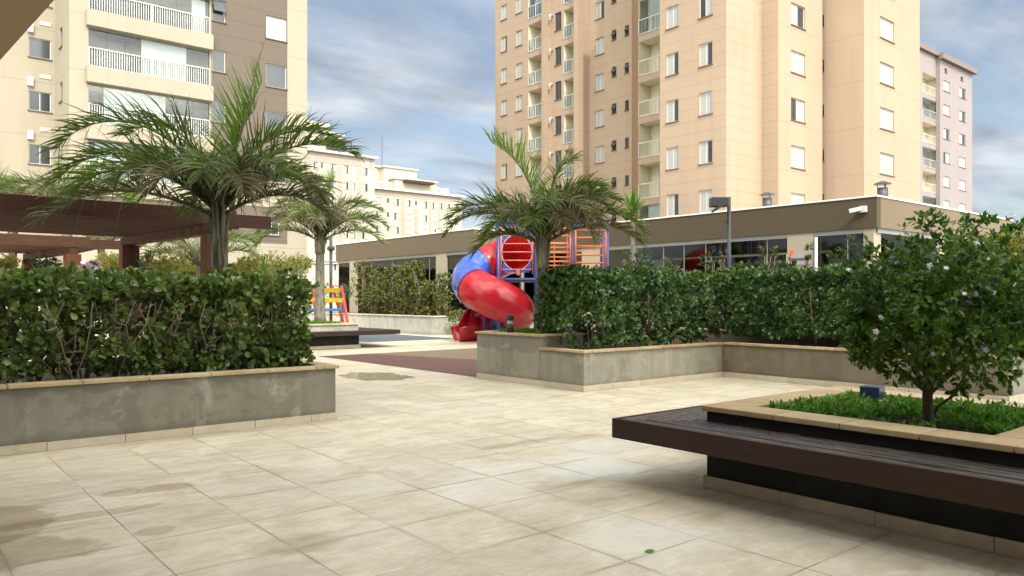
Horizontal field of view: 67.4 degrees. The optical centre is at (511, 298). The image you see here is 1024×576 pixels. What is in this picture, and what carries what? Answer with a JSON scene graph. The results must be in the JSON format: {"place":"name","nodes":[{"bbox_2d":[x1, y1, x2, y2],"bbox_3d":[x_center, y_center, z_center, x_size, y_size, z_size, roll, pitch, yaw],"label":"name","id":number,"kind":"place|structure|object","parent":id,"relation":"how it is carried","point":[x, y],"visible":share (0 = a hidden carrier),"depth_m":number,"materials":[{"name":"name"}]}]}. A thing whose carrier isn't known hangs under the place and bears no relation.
{"place":"outdoors","nodes":[
{"label":"outdoors","id":0,"kind":"place"},
{"bbox_2d":[307,307,337,311],"bbox_3d":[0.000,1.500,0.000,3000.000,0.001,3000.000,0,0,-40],"label":"ground","id":1,"kind":"structure","parent":0,"point":[327,308],"depth_m":112.29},
{"bbox_2d":[0,0,53,59],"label":"apartment building","id":2,"kind":"structure","parent":1,"relation":"on","point":[18,18],"depth_m":4.10,"materials":[{"name":"paint"}]},
{"bbox_2d":[495,0,919,319],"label":"apartment tower","id":3,"kind":"structure","parent":1,"relation":"on","point":[673,107],"depth_m":47.26,"materials":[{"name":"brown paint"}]},
{"bbox_2d":[554,81,561,100],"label":"window","id":4,"kind":"structure","parent":3,"relation":"in","point":[558,84],"depth_m":62.27,"materials":[{"name":"grey glass"}]},
{"bbox_2d":[554,46,561,66],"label":"window","id":5,"kind":"structure","parent":3,"relation":"in","point":[558,50],"depth_m":62.27,"materials":[{"name":"grey glass"}]},
{"bbox_2d":[555,116,561,134],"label":"window","id":6,"kind":"structure","parent":3,"relation":"in","point":[558,119],"depth_m":62.27,"materials":[{"name":"grey glass"}]},
{"bbox_2d":[594,109,603,128],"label":"window","id":7,"kind":"structure","parent":3,"relation":"in","point":[599,114],"depth_m":59.60,"materials":[{"name":"white paint"}]},
{"bbox_2d":[594,73,604,92],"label":"window","id":8,"kind":"structure","parent":3,"relation":"in","point":[599,78],"depth_m":59.60,"materials":[{"name":"white paint"}]},
{"bbox_2d":[594,37,604,56],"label":"window","id":9,"kind":"structure","parent":3,"relation":"in","point":[599,42],"depth_m":59.60,"materials":[{"name":"white paint"}]},
{"bbox_2d":[594,1,604,20],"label":"window","id":10,"kind":"structure","parent":3,"relation":"in","point":[599,6],"depth_m":59.60,"materials":[{"name":"white paint"}]},
{"bbox_2d":[595,146,604,163],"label":"window","id":11,"kind":"structure","parent":3,"relation":"in","point":[599,150],"depth_m":59.60,"materials":[{"name":"white paint"}]},
{"bbox_2d":[665,146,678,170],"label":"window","id":12,"kind":"structure","parent":3,"relation":"in","point":[672,153],"depth_m":45.84,"materials":[{"name":"white paint"}]},
{"bbox_2d":[665,99,678,123],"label":"window","id":13,"kind":"structure","parent":3,"relation":"in","point":[672,106],"depth_m":45.84,"materials":[{"name":"white paint"}]},
{"bbox_2d":[665,52,678,77],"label":"window","id":14,"kind":"structure","parent":3,"relation":"in","point":[672,59],"depth_m":45.84,"materials":[{"name":"white paint"}]},
{"bbox_2d":[665,5,678,30],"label":"window","id":15,"kind":"structure","parent":3,"relation":"in","point":[672,12],"depth_m":45.84,"materials":[{"name":"white paint"}]},
{"bbox_2d":[667,194,677,215],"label":"window","id":16,"kind":"structure","parent":3,"relation":"in","point":[672,200],"depth_m":45.84,"materials":[{"name":"white paint"}]},
{"bbox_2d":[698,140,712,165],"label":"window","id":17,"kind":"structure","parent":3,"relation":"in","point":[705,146],"depth_m":43.94,"materials":[{"name":"white paint"}]},
{"bbox_2d":[698,91,712,116],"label":"window","id":18,"kind":"structure","parent":3,"relation":"in","point":[706,97],"depth_m":43.94,"materials":[{"name":"white paint"}]},
{"bbox_2d":[698,41,712,67],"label":"window","id":19,"kind":"structure","parent":3,"relation":"in","point":[705,49],"depth_m":43.94,"materials":[{"name":"white paint"}]},
{"bbox_2d":[698,0,712,19],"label":"window","id":20,"kind":"structure","parent":3,"relation":"in","point":[705,5],"depth_m":44.01,"materials":[{"name":"white paint"}]},
{"bbox_2d":[700,189,711,212],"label":"window","id":21,"kind":"structure","parent":3,"relation":"in","point":[705,195],"depth_m":44.01,"materials":[{"name":"white paint"}]},
{"bbox_2d":[791,193,803,203],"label":"window","id":22,"kind":"structure","parent":3,"relation":"in","point":[795,198],"depth_m":45.65,"materials":[{"name":"white paint"}]},
{"bbox_2d":[791,145,805,170],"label":"window","id":23,"kind":"structure","parent":3,"relation":"in","point":[797,153],"depth_m":45.73,"materials":[{"name":"white paint"}]},
{"bbox_2d":[791,98,805,123],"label":"window","id":24,"kind":"structure","parent":3,"relation":"in","point":[797,106],"depth_m":45.73,"materials":[{"name":"white paint"}]},
{"bbox_2d":[791,50,805,77],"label":"window","id":25,"kind":"structure","parent":3,"relation":"in","point":[797,59],"depth_m":45.73,"materials":[{"name":"white paint"}]},
{"bbox_2d":[791,3,805,30],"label":"window","id":26,"kind":"structure","parent":3,"relation":"in","point":[797,12],"depth_m":45.74,"materials":[{"name":"white paint"}]},
{"bbox_2d":[880,152,894,176],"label":"window","id":27,"kind":"structure","parent":3,"relation":"in","point":[886,161],"depth_m":48.08,"materials":[{"name":"white paint"}]},
{"bbox_2d":[880,107,894,132],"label":"window","id":28,"kind":"structure","parent":3,"relation":"in","point":[886,116],"depth_m":48.08,"materials":[{"name":"white paint"}]},
{"bbox_2d":[880,62,894,88],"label":"window","id":29,"kind":"structure","parent":3,"relation":"in","point":[886,71],"depth_m":48.08,"materials":[{"name":"white paint"}]},
{"bbox_2d":[880,17,894,43],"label":"window","id":30,"kind":"structure","parent":3,"relation":"in","point":[886,27],"depth_m":48.08,"materials":[{"name":"white paint"}]},
{"bbox_2d":[307,120,378,306],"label":"apartment block","id":31,"kind":"structure","parent":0,"point":[355,175],"depth_m":130.22,"materials":[{"name":"white paint"}]},
{"bbox_2d":[332,283,354,320],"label":"bush","id":32,"kind":"object","parent":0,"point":[345,293],"visible":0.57,"depth_m":32.94,"materials":[{"name":"green plant"}]},
{"bbox_2d":[374,165,465,239],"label":"apartment block","id":33,"kind":"structure","parent":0,"point":[408,201],"depth_m":150.33,"materials":[{"name":"white paint"}]},
{"bbox_2d":[0,320,1023,575],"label":"paving","id":34,"kind":"structure","parent":0,"point":[392,470],"depth_m":5.62,"materials":[{"name":"tile"}]},
{"bbox_2d":[0,252,20,359],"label":"bush","id":35,"kind":"object","parent":34,"relation":"on","point":[7,262],"visible":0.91,"depth_m":13.99,"materials":[{"name":"green plant"}]},
{"bbox_2d":[0,163,63,352],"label":"palm tree","id":36,"kind":"object","parent":34,"relation":"on","point":[11,254],"visible":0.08,"depth_m":20.09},
{"bbox_2d":[26,250,62,326],"bbox_3d":[-12.150,0.007,19.979,0.822,2.592,0.789,0,0,-40],"label":"bush","id":37,"kind":"object","parent":34,"relation":"on","point":[46,262],"visible":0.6,"depth_m":19.92,"materials":[{"name":"green plant"}]},
{"bbox_2d":[0,233,119,358],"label":"pergola","id":38,"kind":"object","parent":34,"relation":"on","point":[30,246],"visible":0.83,"depth_m":18.59,"materials":[{"name":"brown wood"}]},
{"bbox_2d":[0,156,137,266],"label":"palm tree","id":39,"kind":"object","parent":34,"relation":"on","point":[31,189],"visible":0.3,"depth_m":19.16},
{"bbox_2d":[79,258,103,326],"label":"bush","id":40,"kind":"object","parent":34,"relation":"on","point":[90,264],"visible":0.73,"depth_m":17.42,"materials":[{"name":"pink plant"}]},
{"bbox_2d":[61,234,145,338],"bbox_3d":[-13.809,-0.832,25.976,2.788,4.664,2.898,0,0,-20],"label":"palm tree","id":41,"kind":"object","parent":34,"relation":"on","point":[100,251],"visible":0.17,"depth_m":25.90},
{"bbox_2d":[93,251,118,330],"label":"bush","id":42,"kind":"object","parent":34,"relation":"on","point":[107,260],"visible":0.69,"depth_m":16.89,"materials":[{"name":"green plant"}]},
{"bbox_2d":[0,193,270,356],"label":"pergola","id":43,"kind":"object","parent":34,"relation":"on","point":[137,226],"visible":0.59,"depth_m":12.77,"materials":[{"name":"brown wood"}]},
{"bbox_2d":[132,249,157,355],"bbox_3d":[-7.328,0.229,15.522,1.040,2.547,0.862,0,0,-40],"label":"yucca","id":44,"kind":"object","parent":34,"relation":"on","point":[143,263],"visible":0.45,"depth_m":15.44,"materials":[{"name":"green plant"}]},
{"bbox_2d":[0,0,306,325],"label":"apartment tower","id":45,"kind":"structure","parent":34,"relation":"on","point":[75,53],"depth_m":40.69,"materials":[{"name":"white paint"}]},
{"bbox_2d":[28,144,51,165],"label":"window","id":46,"kind":"structure","parent":45,"relation":"in","point":[34,159],"depth_m":40.48,"materials":[{"name":"glass"}]},
{"bbox_2d":[28,91,51,113],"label":"window","id":47,"kind":"structure","parent":45,"relation":"in","point":[38,101],"depth_m":40.49,"materials":[{"name":"glass"}]},
{"bbox_2d":[28,37,51,60],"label":"window","id":48,"kind":"structure","parent":45,"relation":"in","point":[38,48],"depth_m":40.51,"materials":[{"name":"glass"}]},
{"bbox_2d":[212,100,224,122],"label":"window","id":49,"kind":"structure","parent":45,"relation":"in","point":[215,104],"depth_m":42.45,"materials":[{"name":"glass"}]},
{"bbox_2d":[212,50,226,73],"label":"window","id":50,"kind":"structure","parent":45,"relation":"in","point":[218,57],"depth_m":42.51,"materials":[{"name":"white paint"}]},
{"bbox_2d":[212,0,226,23],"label":"window","id":51,"kind":"structure","parent":45,"relation":"in","point":[218,7],"depth_m":42.46,"materials":[{"name":"white paint"}]},
{"bbox_2d":[266,111,285,136],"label":"window","id":52,"kind":"structure","parent":45,"relation":"in","point":[269,115],"depth_m":44.55,"materials":[{"name":"white paint"}]},
{"bbox_2d":[265,63,287,90],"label":"window","id":53,"kind":"structure","parent":45,"relation":"in","point":[275,74],"depth_m":44.59,"materials":[{"name":"glass"}]},
{"bbox_2d":[265,15,287,42],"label":"window","id":54,"kind":"structure","parent":45,"relation":"in","point":[275,27],"depth_m":44.59,"materials":[{"name":"white paint"}]},
{"bbox_2d":[143,251,194,345],"bbox_3d":[-6.506,0.152,14.511,0.930,2.103,0.845,0,0,20],"label":"bush","id":55,"kind":"object","parent":34,"relation":"on","point":[164,260],"visible":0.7,"depth_m":14.40,"materials":[{"name":"green plant"}]},
{"bbox_2d":[0,352,338,455],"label":"planter","id":56,"kind":"object","parent":34,"relation":"on","point":[48,413],"visible":0.77,"depth_m":8.19,"materials":[{"name":"concrete"}]},
{"bbox_2d":[0,261,319,382],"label":"hedge","id":57,"kind":"object","parent":56,"relation":"on","point":[259,297],"visible":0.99,"depth_m":8.55,"materials":[{"name":"green plant"}]},
{"bbox_2d":[21,35,369,356],"bbox_3d":[-4.445,-1.393,10.920,4.081,4.785,3.631,0,0,-40],"label":"palm tree","id":58,"kind":"object","parent":56,"relation":"on","point":[213,181],"visible":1,"depth_m":10.70,"materials":[{"name":"plant"}]},
{"bbox_2d":[171,259,195,321],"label":"bush","id":59,"kind":"object","parent":34,"relation":"on","point":[194,269],"visible":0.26,"depth_m":17.96,"materials":[{"name":"green plant"}]},
{"bbox_2d":[139,229,261,277],"bbox_3d":[-8.688,-0.496,21.388,3.272,3.993,3.152,0,0,-40],"label":"palm tree","id":60,"kind":"object","parent":34,"relation":"on","point":[189,250],"visible":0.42,"depth_m":21.25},
{"bbox_2d":[229,252,261,329],"bbox_3d":[-4.816,0.179,13.976,0.640,2.049,0.646,0,0,-40],"label":"bush","id":61,"kind":"object","parent":34,"relation":"on","point":[241,265],"visible":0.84,"depth_m":13.91,"materials":[{"name":"green plant"}]},
{"bbox_2d":[248,253,279,338],"bbox_3d":[-4.385,0.335,13.476,0.731,2.335,0.733,0,0,-13],"label":"yucca","id":62,"kind":"object","parent":34,"relation":"on","point":[263,269],"visible":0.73,"depth_m":13.46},
{"bbox_2d":[259,249,291,279],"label":"bush","id":63,"kind":"object","parent":34,"relation":"on","point":[282,264],"visible":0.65,"depth_m":15.42,"materials":[{"name":"green plant"}]},
{"bbox_2d":[164,322,399,350],"bbox_3d":[-7.059,1.127,23.005,6.450,0.746,3.550,0,0,-40],"label":"planter bench","id":64,"kind":"object","parent":34,"relation":"on","point":[337,335],"visible":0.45,"depth_m":22.75,"materials":[{"name":"stone"}]},
{"bbox_2d":[251,162,392,320],"bbox_3d":[-6.208,-1.804,24.787,4.142,5.207,3.775,0,0,-40],"label":"palm tree","id":65,"kind":"object","parent":64,"relation":"on","point":[310,220],"visible":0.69,"depth_m":24.65,"materials":[{"name":"plant"}]},
{"bbox_2d":[283,252,312,324],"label":"bush","id":66,"kind":"object","parent":34,"relation":"on","point":[304,267],"visible":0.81,"depth_m":16.93,"materials":[{"name":"green plant"}]},
{"bbox_2d":[309,286,348,322],"bbox_3d":[-6.253,0.525,26.312,1.461,1.910,1.137,0,0,-16],"label":"climbing frame","id":67,"kind":"object","parent":34,"relation":"on","point":[333,290],"visible":0.56,"depth_m":26.36,"materials":[{"name":"yellow paint"}]},
{"bbox_2d":[323,237,334,320],"bbox_3d":[-6.605,-0.339,27.500,0.520,3.677,0.280,0,0,0],"label":"street lamp","id":68,"kind":"object","parent":34,"relation":"on","point":[330,248],"visible":0.71,"depth_m":27.46,"materials":[{"name":"grey metal"}]},
{"bbox_2d":[320,354,476,376],"bbox_3d":[-0.970,1.492,16.978,2.650,0.001,9.400,0,0,-40],"label":"rubber mat","id":69,"kind":"object","parent":34,"relation":"on","point":[465,367],"visible":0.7,"depth_m":17.83,"materials":[{"name":"rubber"}]},
{"bbox_2d":[359,334,452,341],"bbox_3d":[-0.112,1.492,25.864,7.200,0.001,22.000,0,0,-40],"label":"rubber mat","id":70,"kind":"object","parent":34,"relation":"on","point":[381,338],"visible":0.2,"depth_m":28.46,"materials":[{"name":"rubber"}]},
{"bbox_2d":[450,220,608,341],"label":"play tower","id":71,"kind":"structure","parent":70,"relation":"on","point":[488,295],"depth_m":24.97,"materials":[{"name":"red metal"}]},
{"bbox_2d":[371,348,476,358],"bbox_3d":[0.745,1.492,18.396,4.200,0.001,9.400,0,0,-40],"label":"rubber mat","id":72,"kind":"object","parent":34,"relation":"on","point":[469,353],"visible":0.17,"depth_m":20.74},
{"bbox_2d":[335,228,520,314],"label":"pavilion","id":73,"kind":"structure","parent":34,"relation":"on","point":[437,255],"depth_m":37.25,"materials":[{"name":"paint"}]},
{"bbox_2d":[338,251,469,306],"bbox_3d":[-2.552,-0.659,40.627,8.140,2.817,12.740,0,0,-40],"label":"window frame","id":74,"kind":"structure","parent":73,"relation":"in","point":[460,252],"depth_m":37.29,"materials":[{"name":"metal"}]},
{"bbox_2d":[446,308,463,324],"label":"bush","id":75,"kind":"object","parent":34,"relation":"on","point":[453,315],"visible":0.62,"depth_m":30.62,"materials":[{"name":"green plant"}]},
{"bbox_2d":[289,311,636,335],"bbox_3d":[-3.127,1.107,40.741,12.880,0.787,15.230,0,0,-40],"label":"planter","id":76,"kind":"object","parent":34,"relation":"on","point":[421,324],"visible":0.37,"depth_m":32.57,"materials":[{"name":"concrete"}]},
{"bbox_2d":[348,259,374,313],"bbox_3d":[-7.337,-0.469,37.672,1.406,3.016,1.166,0,0,10],"label":"croton","id":77,"kind":"object","parent":76,"relation":"on","point":[363,295],"visible":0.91,"depth_m":37.55,"materials":[{"name":"green plant"}]},
{"bbox_2d":[368,267,386,313],"bbox_3d":[-6.297,-0.282,36.172,1.019,2.428,1.141,0,0,-18],"label":"croton","id":78,"kind":"object","parent":76,"relation":"on","point":[376,304],"visible":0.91,"depth_m":36.10,"materials":[{"name":"green plant"}]},
{"bbox_2d":[379,264,400,314],"bbox_3d":[-5.596,-0.316,35.836,1.228,2.563,1.161,0,0,-40],"label":"croton","id":79,"kind":"object","parent":76,"relation":"on","point":[391,299],"visible":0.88,"depth_m":35.70,"materials":[{"name":"green plant"}]},
{"bbox_2d":[391,261,415,314],"bbox_3d":[-4.893,-0.364,34.583,1.193,2.746,1.135,0,0,-13],"label":"croton","id":80,"kind":"object","parent":76,"relation":"on","point":[403,291],"visible":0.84,"depth_m":34.41,"materials":[{"name":"green plant"}]},
{"bbox_2d":[407,259,427,315],"bbox_3d":[-4.205,-0.367,34.174,1.022,2.758,1.213,0,0,5],"label":"croton","id":81,"kind":"object","parent":76,"relation":"on","point":[415,290],"visible":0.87,"depth_m":34.06,"materials":[{"name":"green plant"}]},
{"bbox_2d":[417,280,438,315],"bbox_3d":[-3.613,0.108,32.900,0.972,1.816,0.938,0,0,-40],"label":"croton","id":82,"kind":"object","parent":76,"relation":"on","point":[426,297],"visible":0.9,"depth_m":32.84,"materials":[{"name":"green plant"}]},
{"bbox_2d":[432,271,452,315],"bbox_3d":[-2.916,-0.088,32.224,0.986,2.142,1.026,0,0,-40],"label":"croton","id":83,"kind":"object","parent":76,"relation":"on","point":[443,292],"visible":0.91,"depth_m":32.12,"materials":[{"name":"green plant"}]},
{"bbox_2d":[475,327,1023,401],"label":"planter","id":84,"kind":"object","parent":34,"relation":"on","point":[547,360],"visible":0.59,"depth_m":13.34,"materials":[{"name":"concrete"}]},
{"bbox_2d":[507,314,513,332],"bbox_3d":[-0.035,0.455,13.850,0.124,0.327,0.124,0,0,-40],"label":"bollard light","id":85,"kind":"object","parent":84,"relation":"on","point":[510,325],"visible":1,"depth_m":13.80,"materials":[{"name":"black metal"}]},
{"bbox_2d":[229,320,835,333],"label":"lawn","id":86,"kind":"structure","parent":84,"relation":"on","point":[523,330],"depth_m":14.28,"materials":[{"name":"green plant"}]},
{"bbox_2d":[619,248,635,326],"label":"shrub","id":87,"kind":"object","parent":86,"relation":"on","point":[625,262],"visible":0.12,"depth_m":18.47,"materials":[{"name":"green plant"}]},
{"bbox_2d":[616,186,653,323],"bbox_3d":[3.247,-0.793,20.955,1.134,4.589,1.409,0,0,30],"label":"yucca","id":88,"kind":"object","parent":86,"relation":"on","point":[634,203],"visible":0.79,"depth_m":20.95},
{"bbox_2d":[435,124,653,332],"bbox_3d":[0.593,-1.280,13.613,3.062,3.860,3.017,0,0,-40],"label":"palm tree","id":89,"kind":"object","parent":84,"relation":"on","point":[546,218],"visible":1,"depth_m":13.49,"materials":[{"name":"plant"}]},
{"bbox_2d":[533,261,720,349],"bbox_3d":[2.178,0.138,14.272,3.839,1.633,1.717,0,0,-40],"label":"hedge","id":90,"kind":"object","parent":84,"relation":"on","point":[608,302],"visible":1,"depth_m":13.60,"materials":[{"name":"green plant"}]},
{"bbox_2d":[632,247,654,325],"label":"shrub","id":91,"kind":"object","parent":84,"relation":"on","point":[649,262],"visible":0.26,"depth_m":17.88,"materials":[{"name":"green plant"}]},
{"bbox_2d":[651,257,678,327],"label":"shrub","id":92,"kind":"object","parent":84,"relation":"on","point":[673,266],"visible":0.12,"depth_m":17.49,"materials":[{"name":"green plant"}]},
{"bbox_2d":[694,249,724,325],"bbox_3d":[4.487,-0.059,17.230,0.926,2.063,0.852,0,0,-40],"label":"shrub","id":93,"kind":"object","parent":84,"relation":"on","point":[711,263],"visible":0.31,"depth_m":17.13,"materials":[{"name":"green plant"}]},
{"bbox_2d":[717,247,726,328],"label":"shrub","id":94,"kind":"object","parent":84,"relation":"on","point":[722,261],"visible":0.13,"depth_m":18.50,"materials":[{"name":"green plant"}]},
{"bbox_2d":[741,258,762,325],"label":"shrub","id":95,"kind":"object","parent":84,"relation":"on","point":[757,263],"visible":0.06,"depth_m":17.41,"materials":[{"name":"green plant"}]},
{"bbox_2d":[758,245,780,329],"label":"shrub","id":96,"kind":"object","parent":84,"relation":"on","point":[771,251],"visible":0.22,"depth_m":17.27,"materials":[{"name":"green plant"}]},
{"bbox_2d":[781,249,796,325],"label":"shrub","id":97,"kind":"object","parent":84,"relation":"on","point":[794,262],"visible":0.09,"depth_m":16.91,"materials":[{"name":"green plant"}]},
{"bbox_2d":[802,243,814,320],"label":"shrub","id":98,"kind":"object","parent":84,"relation":"on","point":[807,246],"visible":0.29,"depth_m":16.98,"materials":[{"name":"green plant"}]},
{"bbox_2d":[706,259,1023,350],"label":"hedge","id":99,"kind":"object","parent":84,"relation":"on","point":[774,313],"visible":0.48,"depth_m":14.08,"materials":[{"name":"green plant"}]},
{"bbox_2d":[980,227,1023,264],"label":"tree","id":100,"kind":"object","parent":84,"relation":"on","point":[1017,243],"visible":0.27,"depth_m":14.75,"materials":[{"name":"green plant"}]},
{"bbox_2d":[521,195,1012,330],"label":"pavilion","id":101,"kind":"structure","parent":34,"relation":"on","point":[687,241],"depth_m":25.37,"materials":[{"name":"concrete"}]},
{"bbox_2d":[550,228,982,317],"bbox_3d":[9.700,-0.659,32.327,11.040,2.817,16.350,0,0,-40],"label":"window frame","id":102,"kind":"structure","parent":101,"relation":"in","point":[876,230],"depth_m":25.56,"materials":[{"name":"metal"}]},
{"bbox_2d":[760,192,774,205],"bbox_3d":[9.144,-3.415,27.500,0.540,0.790,0.540,0,0,-40],"label":"chimney","id":103,"kind":"object","parent":101,"relation":"on","point":[767,201],"visible":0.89,"depth_m":27.36,"materials":[{"name":"grey metal"}]},
{"bbox_2d":[849,206,866,212],"bbox_3d":[10.215,-2.621,22.691,0.520,0.207,0.223,0,0,4],"label":"security camera","id":104,"kind":"object","parent":101,"relation":"attached to","point":[861,209],"visible":1,"depth_m":22.64,"materials":[{"name":"white paint"}]},
{"bbox_2d":[873,181,891,195],"bbox_3d":[11.821,-3.385,24.500,0.540,0.730,0.540,0,0,-40],"label":"chimney","id":105,"kind":"object","parent":101,"relation":"on","point":[882,191],"visible":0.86,"depth_m":24.37,"materials":[{"name":"grey metal"}]},
{"bbox_2d":[612,386,1023,559],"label":"planter bench","id":106,"kind":"object","parent":34,"relation":"on","point":[960,487],"visible":0.86,"depth_m":5.01,"materials":[{"name":"wood"}]},
{"bbox_2d":[860,385,885,402],"bbox_3d":[3.175,0.859,6.767,0.180,0.172,0.180,0,0,42],"label":"spotlight","id":107,"kind":"object","parent":106,"relation":"on","point":[874,391],"visible":0.46,"depth_m":6.71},
{"bbox_2d":[767,388,1023,434],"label":"ground cover","id":108,"kind":"object","parent":106,"relation":"on","point":[1000,417],"visible":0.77,"depth_m":5.81,"materials":[{"name":"green plant"}]},
{"bbox_2d":[831,206,1023,426],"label":"flowering shrub","id":109,"kind":"object","parent":106,"relation":"on","point":[942,329],"visible":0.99,"depth_m":5.28,"materials":[{"name":"green plant"}]},
{"bbox_2d":[307,0,1023,230],"label":"sky","id":110,"kind":"structure","parent":0,"point":[414,80],"materials":[{"name":"blue"}]},
{"bbox_2d":[709,197,730,327],"bbox_3d":[4.613,-0.369,16.925,0.461,3.738,0.350,0,0,0],"label":"street lamp","id":111,"kind":"object","parent":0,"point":[716,203],"visible":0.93,"depth_m":16.96,"materials":[{"name":"grey metal"}]},
{"bbox_2d":[920,42,977,211],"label":"apartment tower","id":112,"kind":"structure","parent":0,"point":[945,130],"depth_m":97.80,"materials":[{"name":"white paint"}]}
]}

